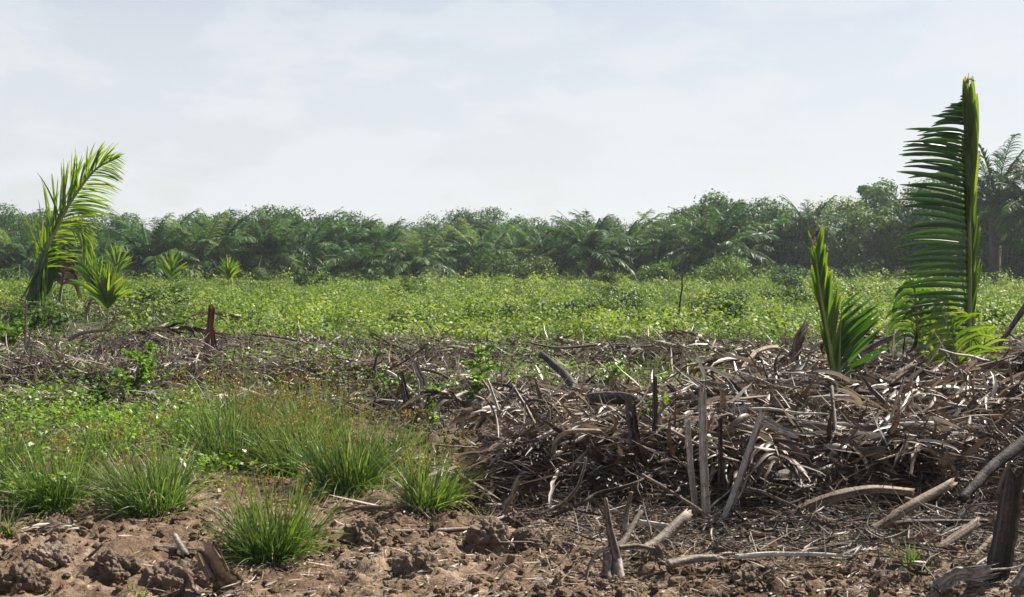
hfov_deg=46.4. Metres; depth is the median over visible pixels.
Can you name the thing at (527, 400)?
fallen frond
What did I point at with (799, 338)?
split petiole
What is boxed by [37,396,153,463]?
grass tuft
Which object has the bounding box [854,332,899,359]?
split petiole
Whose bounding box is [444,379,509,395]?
fallen frond
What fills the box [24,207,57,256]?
broadleaf tree
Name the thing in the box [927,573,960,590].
soil clod
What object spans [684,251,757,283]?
leafy shrub
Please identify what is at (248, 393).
grass tuft
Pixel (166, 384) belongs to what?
sapling
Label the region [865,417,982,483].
fallen frond
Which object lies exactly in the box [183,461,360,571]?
grass tuft
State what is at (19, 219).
broadleaf tree
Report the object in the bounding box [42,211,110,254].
broadleaf tree
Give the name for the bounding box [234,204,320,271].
broadleaf tree
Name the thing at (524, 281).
bush
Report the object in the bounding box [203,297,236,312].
bush
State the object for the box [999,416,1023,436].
fallen frond
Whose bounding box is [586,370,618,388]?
fallen frond
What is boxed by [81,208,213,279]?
oil palm
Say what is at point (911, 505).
dead branch
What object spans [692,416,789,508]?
fallen frond
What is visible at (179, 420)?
grass tuft
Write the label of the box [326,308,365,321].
leafy shrub
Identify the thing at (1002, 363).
fallen frond
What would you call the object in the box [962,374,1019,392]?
dead branch
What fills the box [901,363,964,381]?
dead branch
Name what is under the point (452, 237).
oil palm
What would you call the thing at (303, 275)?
leafy shrub
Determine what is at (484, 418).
fallen frond
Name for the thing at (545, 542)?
soil clod
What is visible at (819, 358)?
fallen frond
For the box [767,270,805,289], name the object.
bush
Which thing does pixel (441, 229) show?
wood
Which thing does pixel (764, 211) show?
broadleaf tree
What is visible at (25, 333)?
dead branch
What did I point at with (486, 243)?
oil palm
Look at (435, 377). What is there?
fallen frond
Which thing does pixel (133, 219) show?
broadleaf tree
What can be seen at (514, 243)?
oil palm
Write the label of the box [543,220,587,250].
broadleaf tree
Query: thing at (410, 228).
broadleaf tree
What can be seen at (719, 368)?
dead branch
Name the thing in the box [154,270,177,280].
bush
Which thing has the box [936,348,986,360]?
dead branch
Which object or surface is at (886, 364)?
fallen frond
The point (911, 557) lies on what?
grass tuft
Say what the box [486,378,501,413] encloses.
dead branch
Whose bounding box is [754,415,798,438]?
split petiole
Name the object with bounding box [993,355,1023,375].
fallen frond
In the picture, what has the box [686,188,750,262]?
broadleaf tree
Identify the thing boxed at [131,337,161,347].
fallen frond
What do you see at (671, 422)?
dead branch
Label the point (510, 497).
split petiole
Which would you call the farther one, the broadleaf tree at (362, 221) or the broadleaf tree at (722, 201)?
the broadleaf tree at (362, 221)
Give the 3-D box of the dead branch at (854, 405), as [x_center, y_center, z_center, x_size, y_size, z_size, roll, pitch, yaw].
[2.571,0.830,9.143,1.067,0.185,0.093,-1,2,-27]
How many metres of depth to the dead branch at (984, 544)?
6.36 m
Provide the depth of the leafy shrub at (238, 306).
29.88 m
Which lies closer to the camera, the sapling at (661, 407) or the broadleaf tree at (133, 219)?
the sapling at (661, 407)
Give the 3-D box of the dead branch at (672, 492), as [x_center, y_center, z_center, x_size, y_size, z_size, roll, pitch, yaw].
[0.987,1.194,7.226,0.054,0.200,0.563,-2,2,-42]
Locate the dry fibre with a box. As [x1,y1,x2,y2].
[328,353,1023,515]
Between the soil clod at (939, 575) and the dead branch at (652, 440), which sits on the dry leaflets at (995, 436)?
the dead branch at (652, 440)
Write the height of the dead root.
0.541 m
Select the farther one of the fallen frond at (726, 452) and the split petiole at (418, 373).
the split petiole at (418, 373)
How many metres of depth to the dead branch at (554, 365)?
12.86 m
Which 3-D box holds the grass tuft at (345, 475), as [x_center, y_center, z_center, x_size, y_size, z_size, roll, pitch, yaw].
[-1.135,1.074,8.477,1.569,0.971,1.443,0,2,0]
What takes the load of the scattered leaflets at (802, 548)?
on the ground at (118, 542)
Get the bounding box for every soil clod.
[0,561,52,595]
[21,540,75,568]
[92,549,140,582]
[138,557,213,593]
[280,561,299,570]
[339,559,356,568]
[343,519,386,546]
[391,545,441,574]
[465,515,514,556]
[504,510,530,527]
[508,527,534,549]
[533,535,550,549]
[586,577,611,590]
[641,543,672,565]
[709,538,739,557]
[728,563,782,590]
[802,512,839,532]
[847,528,886,550]
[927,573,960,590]
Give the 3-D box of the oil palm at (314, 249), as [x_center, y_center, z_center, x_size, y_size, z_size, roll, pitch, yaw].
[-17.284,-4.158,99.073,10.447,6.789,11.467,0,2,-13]
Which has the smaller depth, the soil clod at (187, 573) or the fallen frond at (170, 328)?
the soil clod at (187, 573)
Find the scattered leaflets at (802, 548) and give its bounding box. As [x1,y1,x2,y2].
[450,417,1023,596]
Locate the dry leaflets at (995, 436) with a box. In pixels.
[311,330,1023,519]
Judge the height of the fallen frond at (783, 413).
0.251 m
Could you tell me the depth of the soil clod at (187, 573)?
6.00 m
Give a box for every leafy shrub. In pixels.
[216,296,273,316]
[293,270,330,285]
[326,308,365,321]
[389,282,427,295]
[464,247,518,281]
[517,256,557,280]
[562,295,617,315]
[620,312,649,322]
[634,261,676,282]
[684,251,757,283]
[833,280,889,296]
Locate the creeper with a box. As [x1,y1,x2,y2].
[0,318,820,513]
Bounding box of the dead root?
[585,491,654,582]
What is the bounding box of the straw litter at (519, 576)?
[1,397,1023,596]
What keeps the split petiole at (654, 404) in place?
on the ground at (118, 542)
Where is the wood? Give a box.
[33,228,1013,262]
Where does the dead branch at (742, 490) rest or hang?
on the ground at (118, 542)
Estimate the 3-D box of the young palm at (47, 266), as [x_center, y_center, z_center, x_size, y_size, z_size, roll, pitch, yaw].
[-9.808,-1.435,26.833,2.551,4.120,1.163,0,2,0]
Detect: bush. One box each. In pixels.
[0,288,24,299]
[0,299,77,336]
[17,284,74,305]
[119,281,195,309]
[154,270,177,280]
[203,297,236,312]
[240,313,280,332]
[249,266,275,282]
[388,306,438,331]
[399,274,432,285]
[463,299,525,327]
[515,280,531,289]
[518,295,587,324]
[558,274,576,282]
[590,269,619,284]
[597,287,648,313]
[598,283,619,293]
[683,292,751,327]
[707,286,751,302]
[758,290,774,298]
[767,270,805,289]
[775,284,841,305]
[840,295,874,312]
[946,300,1011,328]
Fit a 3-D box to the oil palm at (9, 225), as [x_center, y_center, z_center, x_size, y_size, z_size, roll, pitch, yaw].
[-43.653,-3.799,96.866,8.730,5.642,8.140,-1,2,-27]
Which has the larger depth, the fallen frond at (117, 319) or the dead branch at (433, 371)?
the fallen frond at (117, 319)
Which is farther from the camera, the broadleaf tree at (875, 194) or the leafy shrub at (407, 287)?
the broadleaf tree at (875, 194)
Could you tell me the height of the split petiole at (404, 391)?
0.523 m
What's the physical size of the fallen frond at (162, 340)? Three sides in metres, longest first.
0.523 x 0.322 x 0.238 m
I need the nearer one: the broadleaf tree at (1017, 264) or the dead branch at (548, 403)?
the dead branch at (548, 403)
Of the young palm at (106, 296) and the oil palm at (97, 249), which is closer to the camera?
the young palm at (106, 296)
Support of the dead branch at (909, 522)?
on the ground at (118, 542)
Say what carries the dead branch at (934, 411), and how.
on the dry leaflets at (995, 436)
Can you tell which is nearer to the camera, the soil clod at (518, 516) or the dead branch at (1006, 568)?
the dead branch at (1006, 568)
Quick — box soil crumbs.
[0,389,1023,596]
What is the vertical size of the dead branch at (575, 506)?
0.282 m
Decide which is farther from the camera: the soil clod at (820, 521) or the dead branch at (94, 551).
the soil clod at (820, 521)
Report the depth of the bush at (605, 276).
75.33 m
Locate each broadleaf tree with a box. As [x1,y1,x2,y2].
[0,200,46,256]
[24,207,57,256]
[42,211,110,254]
[92,212,159,262]
[152,218,187,249]
[177,210,246,263]
[228,205,270,249]
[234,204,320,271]
[307,212,332,251]
[318,207,385,251]
[357,222,419,264]
[399,223,425,239]
[415,211,467,261]
[437,206,519,267]
[495,214,533,254]
[521,217,556,254]
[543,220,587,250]
[583,214,629,251]
[611,222,646,248]
[635,217,669,247]
[644,226,699,279]
[658,201,715,244]
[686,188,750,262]
[704,196,804,263]
[768,207,805,228]
[776,217,844,278]
[789,195,885,273]
[836,204,910,279]
[844,177,902,250]
[862,178,985,276]
[862,198,948,271]
[905,199,1017,278]
[977,202,1023,280]
[1003,212,1023,280]
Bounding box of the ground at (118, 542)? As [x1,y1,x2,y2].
[0,278,1023,596]
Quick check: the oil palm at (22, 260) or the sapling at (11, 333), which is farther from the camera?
the oil palm at (22, 260)
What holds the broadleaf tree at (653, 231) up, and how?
on the ground at (118, 542)
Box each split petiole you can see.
[195,540,243,594]
[397,371,417,423]
[410,357,427,401]
[500,476,520,509]
[625,394,640,481]
[652,372,659,458]
[684,413,698,518]
[698,381,710,525]
[717,408,763,526]
[717,417,722,511]
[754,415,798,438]
[776,315,808,364]
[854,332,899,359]
[929,563,1001,596]
[1009,562,1023,587]
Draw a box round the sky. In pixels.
[0,0,1023,252]
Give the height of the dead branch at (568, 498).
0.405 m
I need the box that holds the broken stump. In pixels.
[201,305,217,356]
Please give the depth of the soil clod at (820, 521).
7.09 m
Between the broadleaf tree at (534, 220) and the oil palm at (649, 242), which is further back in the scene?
the broadleaf tree at (534, 220)
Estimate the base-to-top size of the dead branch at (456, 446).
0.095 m
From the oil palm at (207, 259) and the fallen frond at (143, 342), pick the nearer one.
the fallen frond at (143, 342)
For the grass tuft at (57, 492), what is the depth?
7.80 m
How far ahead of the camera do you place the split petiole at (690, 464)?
7.35 m
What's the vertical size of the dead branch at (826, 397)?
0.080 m
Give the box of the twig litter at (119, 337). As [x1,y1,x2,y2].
[0,285,1023,427]
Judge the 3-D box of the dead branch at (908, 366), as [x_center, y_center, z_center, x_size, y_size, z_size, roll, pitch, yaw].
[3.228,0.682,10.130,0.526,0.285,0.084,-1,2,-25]
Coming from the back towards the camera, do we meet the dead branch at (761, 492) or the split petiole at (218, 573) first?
the dead branch at (761, 492)
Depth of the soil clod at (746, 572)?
6.00 m
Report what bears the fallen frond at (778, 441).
on the ground at (118, 542)
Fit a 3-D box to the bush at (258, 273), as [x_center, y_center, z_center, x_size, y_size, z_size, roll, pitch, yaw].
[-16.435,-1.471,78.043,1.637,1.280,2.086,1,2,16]
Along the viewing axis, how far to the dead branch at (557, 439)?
7.87 m
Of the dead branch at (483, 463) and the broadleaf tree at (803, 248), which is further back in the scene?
the broadleaf tree at (803, 248)
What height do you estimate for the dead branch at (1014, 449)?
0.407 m
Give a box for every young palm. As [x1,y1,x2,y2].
[20,140,127,317]
[43,244,83,307]
[68,250,123,316]
[82,262,132,325]
[100,242,132,276]
[158,249,187,288]
[216,253,240,287]
[808,224,893,385]
[885,277,957,357]
[893,73,1011,369]
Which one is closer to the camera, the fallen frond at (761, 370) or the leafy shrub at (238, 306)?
the fallen frond at (761, 370)
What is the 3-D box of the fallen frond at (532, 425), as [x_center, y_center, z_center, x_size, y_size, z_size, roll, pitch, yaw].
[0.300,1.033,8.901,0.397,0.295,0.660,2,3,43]
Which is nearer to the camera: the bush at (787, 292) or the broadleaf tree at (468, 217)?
the bush at (787, 292)
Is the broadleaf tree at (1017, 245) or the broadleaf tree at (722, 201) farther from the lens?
the broadleaf tree at (722, 201)
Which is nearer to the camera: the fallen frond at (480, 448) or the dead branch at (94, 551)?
the dead branch at (94, 551)
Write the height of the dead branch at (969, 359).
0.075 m
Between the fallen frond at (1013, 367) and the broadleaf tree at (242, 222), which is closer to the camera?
the fallen frond at (1013, 367)
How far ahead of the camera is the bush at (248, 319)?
25.58 m
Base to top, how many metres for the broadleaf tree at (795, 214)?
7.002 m
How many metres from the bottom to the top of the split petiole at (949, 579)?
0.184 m
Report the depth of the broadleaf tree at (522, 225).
149.58 m
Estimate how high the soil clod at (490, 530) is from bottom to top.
0.317 m
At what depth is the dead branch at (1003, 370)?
10.96 m
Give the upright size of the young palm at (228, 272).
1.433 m
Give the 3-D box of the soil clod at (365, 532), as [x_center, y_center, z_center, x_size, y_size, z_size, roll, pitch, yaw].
[-0.851,1.397,6.869,0.241,0.276,0.228,1,2,37]
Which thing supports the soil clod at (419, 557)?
on the ground at (118, 542)
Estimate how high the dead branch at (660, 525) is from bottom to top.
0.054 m
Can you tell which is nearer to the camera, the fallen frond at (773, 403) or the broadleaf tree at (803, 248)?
the fallen frond at (773, 403)
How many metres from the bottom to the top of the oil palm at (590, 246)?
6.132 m
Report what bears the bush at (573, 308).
on the ground at (118, 542)
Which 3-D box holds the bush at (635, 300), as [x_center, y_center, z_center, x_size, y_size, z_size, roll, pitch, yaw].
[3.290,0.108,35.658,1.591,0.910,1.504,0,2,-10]
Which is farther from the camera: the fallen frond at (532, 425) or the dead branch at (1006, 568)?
the fallen frond at (532, 425)
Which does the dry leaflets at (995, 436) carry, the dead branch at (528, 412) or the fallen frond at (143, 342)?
the dead branch at (528, 412)
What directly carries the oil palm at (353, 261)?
on the ground at (118, 542)
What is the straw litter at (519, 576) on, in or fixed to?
on the ground at (118, 542)
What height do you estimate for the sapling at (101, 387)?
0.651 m
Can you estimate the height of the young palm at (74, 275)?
1.645 m
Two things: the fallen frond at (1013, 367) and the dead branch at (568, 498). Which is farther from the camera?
the fallen frond at (1013, 367)
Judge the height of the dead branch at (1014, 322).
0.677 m
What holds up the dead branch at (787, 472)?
on the ground at (118, 542)
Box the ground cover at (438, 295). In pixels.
[0,264,1023,351]
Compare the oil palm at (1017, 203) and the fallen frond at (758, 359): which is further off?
the oil palm at (1017, 203)
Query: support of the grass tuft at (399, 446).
on the ground at (118, 542)
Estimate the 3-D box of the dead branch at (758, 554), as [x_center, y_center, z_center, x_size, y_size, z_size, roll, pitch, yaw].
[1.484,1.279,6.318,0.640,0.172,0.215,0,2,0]
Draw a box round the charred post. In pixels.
[982,463,1023,584]
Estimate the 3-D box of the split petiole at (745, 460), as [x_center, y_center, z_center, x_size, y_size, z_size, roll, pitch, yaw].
[1.399,1.038,7.316,0.317,0.739,0.063,0,2,-13]
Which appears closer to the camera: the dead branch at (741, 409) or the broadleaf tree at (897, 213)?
the dead branch at (741, 409)
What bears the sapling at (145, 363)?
on the ground at (118, 542)
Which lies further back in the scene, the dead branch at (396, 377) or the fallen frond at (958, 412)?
the dead branch at (396, 377)
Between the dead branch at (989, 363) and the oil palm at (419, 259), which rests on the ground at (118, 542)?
the oil palm at (419, 259)
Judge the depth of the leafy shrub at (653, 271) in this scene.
79.56 m
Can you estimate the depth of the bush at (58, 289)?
32.52 m
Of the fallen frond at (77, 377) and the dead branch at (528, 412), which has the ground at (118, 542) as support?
the fallen frond at (77, 377)
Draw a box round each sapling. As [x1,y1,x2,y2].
[0,317,31,350]
[76,372,118,414]
[112,341,157,407]
[154,364,185,388]
[420,386,441,429]
[461,338,499,404]
[600,359,624,387]
[616,366,649,388]
[637,389,669,420]
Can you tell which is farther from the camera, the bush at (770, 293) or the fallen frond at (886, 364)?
the bush at (770, 293)
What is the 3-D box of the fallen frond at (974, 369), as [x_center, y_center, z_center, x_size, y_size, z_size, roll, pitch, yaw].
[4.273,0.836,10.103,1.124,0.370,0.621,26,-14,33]
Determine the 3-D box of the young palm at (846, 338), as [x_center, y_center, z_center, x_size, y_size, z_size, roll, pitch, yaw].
[2.921,0.099,10.329,0.722,1.489,0.214,1,2,22]
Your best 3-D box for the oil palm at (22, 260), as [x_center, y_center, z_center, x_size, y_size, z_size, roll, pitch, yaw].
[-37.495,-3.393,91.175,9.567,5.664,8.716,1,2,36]
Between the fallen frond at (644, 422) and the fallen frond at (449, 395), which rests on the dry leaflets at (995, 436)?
the fallen frond at (644, 422)
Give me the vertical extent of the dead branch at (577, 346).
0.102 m
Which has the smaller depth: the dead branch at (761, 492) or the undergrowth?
the dead branch at (761, 492)
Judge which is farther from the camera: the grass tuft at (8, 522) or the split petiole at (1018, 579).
the grass tuft at (8, 522)
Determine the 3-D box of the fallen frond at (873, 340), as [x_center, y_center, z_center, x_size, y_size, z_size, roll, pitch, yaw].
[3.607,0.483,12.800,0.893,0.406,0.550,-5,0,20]
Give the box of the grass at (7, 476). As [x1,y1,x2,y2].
[0,341,815,509]
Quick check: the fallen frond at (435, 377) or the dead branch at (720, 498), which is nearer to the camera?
the dead branch at (720, 498)
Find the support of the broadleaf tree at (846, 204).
on the ground at (118, 542)
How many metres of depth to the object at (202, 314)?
26.20 m
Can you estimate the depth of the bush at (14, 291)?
43.08 m
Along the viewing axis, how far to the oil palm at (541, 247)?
98.16 m
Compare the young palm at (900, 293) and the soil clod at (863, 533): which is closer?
the soil clod at (863, 533)
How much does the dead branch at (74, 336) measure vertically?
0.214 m
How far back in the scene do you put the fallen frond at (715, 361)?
12.06 m
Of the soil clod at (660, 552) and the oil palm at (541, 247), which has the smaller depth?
the soil clod at (660, 552)
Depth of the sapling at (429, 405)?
11.50 m
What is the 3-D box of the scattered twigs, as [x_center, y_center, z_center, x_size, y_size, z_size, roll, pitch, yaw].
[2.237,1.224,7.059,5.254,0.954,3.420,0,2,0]
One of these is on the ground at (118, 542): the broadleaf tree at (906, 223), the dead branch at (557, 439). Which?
the broadleaf tree at (906, 223)
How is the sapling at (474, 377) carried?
on the ground at (118, 542)
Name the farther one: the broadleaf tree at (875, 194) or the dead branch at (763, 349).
the broadleaf tree at (875, 194)
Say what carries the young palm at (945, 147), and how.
on the ground at (118, 542)
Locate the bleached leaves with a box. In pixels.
[0,301,1023,513]
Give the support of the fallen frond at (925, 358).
on the ground at (118, 542)
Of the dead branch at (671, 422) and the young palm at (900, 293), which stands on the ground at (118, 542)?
the young palm at (900, 293)
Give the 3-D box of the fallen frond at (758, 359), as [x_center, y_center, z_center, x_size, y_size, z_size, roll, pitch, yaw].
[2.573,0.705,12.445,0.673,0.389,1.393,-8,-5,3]
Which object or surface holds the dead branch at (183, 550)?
on the ground at (118, 542)
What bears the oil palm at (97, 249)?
on the ground at (118, 542)
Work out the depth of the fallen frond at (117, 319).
26.28 m
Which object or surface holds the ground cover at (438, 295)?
on the ground at (118, 542)
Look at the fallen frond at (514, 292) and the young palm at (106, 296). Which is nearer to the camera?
the young palm at (106, 296)
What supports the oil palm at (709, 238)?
on the ground at (118, 542)
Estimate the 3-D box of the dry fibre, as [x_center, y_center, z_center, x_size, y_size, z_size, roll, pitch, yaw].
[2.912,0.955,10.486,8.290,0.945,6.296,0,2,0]
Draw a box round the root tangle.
[330,333,1023,517]
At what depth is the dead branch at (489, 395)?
9.43 m
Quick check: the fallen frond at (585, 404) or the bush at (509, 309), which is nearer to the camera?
the fallen frond at (585, 404)
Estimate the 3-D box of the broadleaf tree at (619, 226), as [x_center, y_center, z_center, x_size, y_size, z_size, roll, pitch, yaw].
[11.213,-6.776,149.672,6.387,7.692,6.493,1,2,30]
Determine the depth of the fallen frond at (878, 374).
10.19 m
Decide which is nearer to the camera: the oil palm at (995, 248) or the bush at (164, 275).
the oil palm at (995, 248)
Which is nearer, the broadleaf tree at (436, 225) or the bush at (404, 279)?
the bush at (404, 279)
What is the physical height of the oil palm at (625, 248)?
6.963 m
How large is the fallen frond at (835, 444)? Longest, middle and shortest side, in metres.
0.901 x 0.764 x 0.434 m
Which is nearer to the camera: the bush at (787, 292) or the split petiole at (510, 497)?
the split petiole at (510, 497)
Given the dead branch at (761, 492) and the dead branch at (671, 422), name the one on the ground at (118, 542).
the dead branch at (761, 492)
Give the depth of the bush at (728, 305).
27.98 m
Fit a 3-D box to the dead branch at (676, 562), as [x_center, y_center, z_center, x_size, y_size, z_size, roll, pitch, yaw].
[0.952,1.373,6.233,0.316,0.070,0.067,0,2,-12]
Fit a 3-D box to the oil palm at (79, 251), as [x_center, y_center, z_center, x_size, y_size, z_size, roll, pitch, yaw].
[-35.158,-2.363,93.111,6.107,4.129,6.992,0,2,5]
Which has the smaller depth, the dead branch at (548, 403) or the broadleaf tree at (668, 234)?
the dead branch at (548, 403)
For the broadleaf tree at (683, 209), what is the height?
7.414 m
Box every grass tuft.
[0,402,68,472]
[0,410,131,523]
[0,496,43,536]
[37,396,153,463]
[57,407,242,522]
[118,581,151,596]
[127,362,321,471]
[136,380,241,447]
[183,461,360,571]
[199,358,317,431]
[211,369,386,479]
[236,356,389,447]
[249,382,448,501]
[346,405,434,472]
[353,428,490,522]
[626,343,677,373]
[880,538,934,573]
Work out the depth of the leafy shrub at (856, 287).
49.63 m
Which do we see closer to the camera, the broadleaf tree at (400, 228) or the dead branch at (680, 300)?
the dead branch at (680, 300)
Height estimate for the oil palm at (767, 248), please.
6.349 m
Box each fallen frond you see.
[15,516,85,535]
[51,373,106,383]
[79,341,125,355]
[104,311,123,330]
[128,319,231,345]
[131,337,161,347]
[146,337,170,345]
[181,340,204,352]
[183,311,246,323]
[309,359,363,388]
[338,375,368,384]
[358,359,387,376]
[399,347,426,364]
[399,382,467,418]
[425,373,453,384]
[441,400,537,435]
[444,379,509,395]
[449,399,534,437]
[454,426,549,478]
[492,378,528,393]
[495,290,535,295]
[507,390,546,412]
[514,421,552,434]
[551,409,608,421]
[552,392,618,416]
[571,385,614,402]
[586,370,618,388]
[589,409,660,433]
[619,344,660,364]
[636,412,694,439]
[650,325,711,343]
[659,347,773,383]
[662,374,797,420]
[672,432,756,500]
[691,420,746,437]
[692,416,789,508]
[727,344,788,371]
[729,421,825,490]
[732,357,786,377]
[758,404,808,425]
[794,408,896,481]
[796,351,866,366]
[807,333,889,358]
[810,359,855,382]
[818,364,881,375]
[818,373,950,409]
[851,370,907,383]
[862,359,908,375]
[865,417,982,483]
[908,359,979,375]
[909,354,942,361]
[914,358,1019,389]
[935,407,1007,451]
[957,367,1000,384]
[979,351,1023,376]
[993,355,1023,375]
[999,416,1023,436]
[1001,361,1023,374]
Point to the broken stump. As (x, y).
(210, 325)
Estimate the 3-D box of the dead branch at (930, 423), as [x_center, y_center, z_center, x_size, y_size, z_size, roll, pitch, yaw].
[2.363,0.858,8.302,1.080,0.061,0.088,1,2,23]
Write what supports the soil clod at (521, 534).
on the ground at (118, 542)
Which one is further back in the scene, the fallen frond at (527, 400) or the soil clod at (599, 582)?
the fallen frond at (527, 400)
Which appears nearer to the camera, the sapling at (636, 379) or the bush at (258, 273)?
the sapling at (636, 379)
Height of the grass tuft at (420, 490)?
0.670 m
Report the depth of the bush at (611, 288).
54.72 m
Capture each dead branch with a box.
[24,300,26,356]
[67,328,114,340]
[83,543,104,561]
[153,545,199,549]
[171,533,191,557]
[251,333,350,353]
[339,504,430,519]
[375,343,427,372]
[386,370,424,402]
[394,527,467,533]
[401,413,419,426]
[420,367,448,378]
[435,444,477,447]
[472,461,499,465]
[479,379,490,406]
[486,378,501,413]
[497,386,515,414]
[510,383,537,425]
[528,398,560,415]
[530,342,597,348]
[538,457,586,516]
[538,474,650,520]
[539,351,580,388]
[551,428,600,453]
[574,434,663,454]
[585,391,651,414]
[626,412,698,437]
[628,438,656,441]
[631,508,692,559]
[636,519,668,527]
[641,473,713,518]
[659,368,744,392]
[665,554,722,568]
[667,428,739,462]
[674,275,682,330]
[697,476,736,517]
[703,366,737,369]
[711,407,829,414]
[720,458,752,517]
[735,529,855,559]
[737,345,778,378]
[739,486,799,510]
[748,457,834,482]
[775,415,933,427]
[785,485,914,523]
[798,390,893,411]
[803,404,857,418]
[808,395,940,408]
[830,385,840,477]
[867,406,952,419]
[869,478,957,531]
[885,361,916,381]
[894,519,988,525]
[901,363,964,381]
[904,496,970,518]
[916,517,980,558]
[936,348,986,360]
[944,359,991,361]
[950,355,1014,371]
[954,434,1023,505]
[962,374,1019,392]
[962,535,992,562]
[980,369,1008,372]
[989,564,1023,570]
[990,303,1023,354]
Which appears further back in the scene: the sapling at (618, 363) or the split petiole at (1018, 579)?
the sapling at (618, 363)
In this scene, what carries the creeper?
on the ground at (118, 542)
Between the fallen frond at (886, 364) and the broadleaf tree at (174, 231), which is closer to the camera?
the fallen frond at (886, 364)
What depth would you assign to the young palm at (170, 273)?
49.98 m
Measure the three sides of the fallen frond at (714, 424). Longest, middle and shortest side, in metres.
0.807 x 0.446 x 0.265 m
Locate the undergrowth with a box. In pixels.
[0,258,1016,279]
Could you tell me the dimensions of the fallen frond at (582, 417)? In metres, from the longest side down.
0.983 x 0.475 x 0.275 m
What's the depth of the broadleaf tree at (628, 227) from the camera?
164.24 m
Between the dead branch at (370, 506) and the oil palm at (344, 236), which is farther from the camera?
the oil palm at (344, 236)
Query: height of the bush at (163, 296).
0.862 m
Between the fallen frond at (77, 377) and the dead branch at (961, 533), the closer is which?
the dead branch at (961, 533)
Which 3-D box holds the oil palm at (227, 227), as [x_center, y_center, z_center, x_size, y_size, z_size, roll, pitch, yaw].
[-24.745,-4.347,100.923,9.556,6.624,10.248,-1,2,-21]
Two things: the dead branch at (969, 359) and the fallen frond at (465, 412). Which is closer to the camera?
the fallen frond at (465, 412)
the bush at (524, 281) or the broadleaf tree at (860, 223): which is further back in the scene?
the broadleaf tree at (860, 223)
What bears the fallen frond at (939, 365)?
on the ground at (118, 542)
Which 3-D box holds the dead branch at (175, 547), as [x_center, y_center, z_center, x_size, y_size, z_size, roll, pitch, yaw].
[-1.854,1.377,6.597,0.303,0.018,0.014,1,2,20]
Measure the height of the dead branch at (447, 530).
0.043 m
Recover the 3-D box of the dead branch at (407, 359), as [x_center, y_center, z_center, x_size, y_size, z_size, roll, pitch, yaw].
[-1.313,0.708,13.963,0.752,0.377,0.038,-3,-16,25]
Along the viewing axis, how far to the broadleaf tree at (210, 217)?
149.56 m
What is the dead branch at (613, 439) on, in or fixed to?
on the dry leaflets at (995, 436)
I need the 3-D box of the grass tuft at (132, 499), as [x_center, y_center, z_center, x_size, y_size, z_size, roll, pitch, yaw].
[-2.379,1.186,7.786,1.363,0.970,1.354,0,2,0]
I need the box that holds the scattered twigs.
[458,411,1023,596]
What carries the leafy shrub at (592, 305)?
on the ground at (118, 542)
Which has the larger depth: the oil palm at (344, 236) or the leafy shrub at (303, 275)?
the oil palm at (344, 236)
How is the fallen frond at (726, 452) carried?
on the dry leaflets at (995, 436)
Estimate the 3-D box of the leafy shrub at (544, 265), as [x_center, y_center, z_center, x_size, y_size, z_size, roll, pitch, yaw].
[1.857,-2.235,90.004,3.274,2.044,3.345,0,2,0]
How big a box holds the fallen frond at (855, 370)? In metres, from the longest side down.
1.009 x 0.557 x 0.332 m
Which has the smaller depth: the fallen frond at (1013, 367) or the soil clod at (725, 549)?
the soil clod at (725, 549)
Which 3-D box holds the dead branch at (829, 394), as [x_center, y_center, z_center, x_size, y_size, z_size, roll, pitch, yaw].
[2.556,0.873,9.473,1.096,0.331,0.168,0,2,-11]
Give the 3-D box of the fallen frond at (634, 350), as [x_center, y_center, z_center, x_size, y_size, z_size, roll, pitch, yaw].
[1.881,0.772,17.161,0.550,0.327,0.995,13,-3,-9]
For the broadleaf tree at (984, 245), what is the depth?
90.95 m
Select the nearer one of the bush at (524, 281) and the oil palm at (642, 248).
the bush at (524, 281)
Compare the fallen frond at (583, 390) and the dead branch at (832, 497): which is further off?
the fallen frond at (583, 390)
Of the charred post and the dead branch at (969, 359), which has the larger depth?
the dead branch at (969, 359)
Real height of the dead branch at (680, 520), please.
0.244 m
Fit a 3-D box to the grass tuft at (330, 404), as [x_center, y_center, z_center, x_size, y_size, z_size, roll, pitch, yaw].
[-1.817,0.980,10.527,1.591,0.969,1.563,0,2,0]
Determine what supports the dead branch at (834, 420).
in the dry leaflets at (995, 436)
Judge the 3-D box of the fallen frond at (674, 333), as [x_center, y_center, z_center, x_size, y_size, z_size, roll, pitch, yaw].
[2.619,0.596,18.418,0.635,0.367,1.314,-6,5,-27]
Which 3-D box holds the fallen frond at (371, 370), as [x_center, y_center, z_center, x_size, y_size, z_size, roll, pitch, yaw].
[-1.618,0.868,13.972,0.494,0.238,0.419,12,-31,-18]
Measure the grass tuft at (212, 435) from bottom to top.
1.120 m
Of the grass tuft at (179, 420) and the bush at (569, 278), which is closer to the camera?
the grass tuft at (179, 420)
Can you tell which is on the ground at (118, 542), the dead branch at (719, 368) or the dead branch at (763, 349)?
the dead branch at (763, 349)
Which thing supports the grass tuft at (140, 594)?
on the ground at (118, 542)
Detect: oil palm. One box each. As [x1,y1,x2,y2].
[0,218,22,268]
[0,224,80,281]
[13,242,89,278]
[60,221,157,278]
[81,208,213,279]
[136,210,256,280]
[164,207,261,278]
[215,212,321,278]
[240,207,364,279]
[287,214,386,276]
[317,238,409,280]
[340,216,430,276]
[365,225,459,279]
[412,222,502,272]
[428,216,537,277]
[475,222,564,269]
[494,220,595,277]
[533,208,639,280]
[557,208,675,277]
[605,236,664,277]
[625,211,729,276]
[643,199,779,278]
[723,211,835,277]
[767,194,852,265]
[910,133,1023,281]
[961,155,1023,239]
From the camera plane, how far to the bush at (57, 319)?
24.87 m
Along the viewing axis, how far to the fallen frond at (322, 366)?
13.52 m

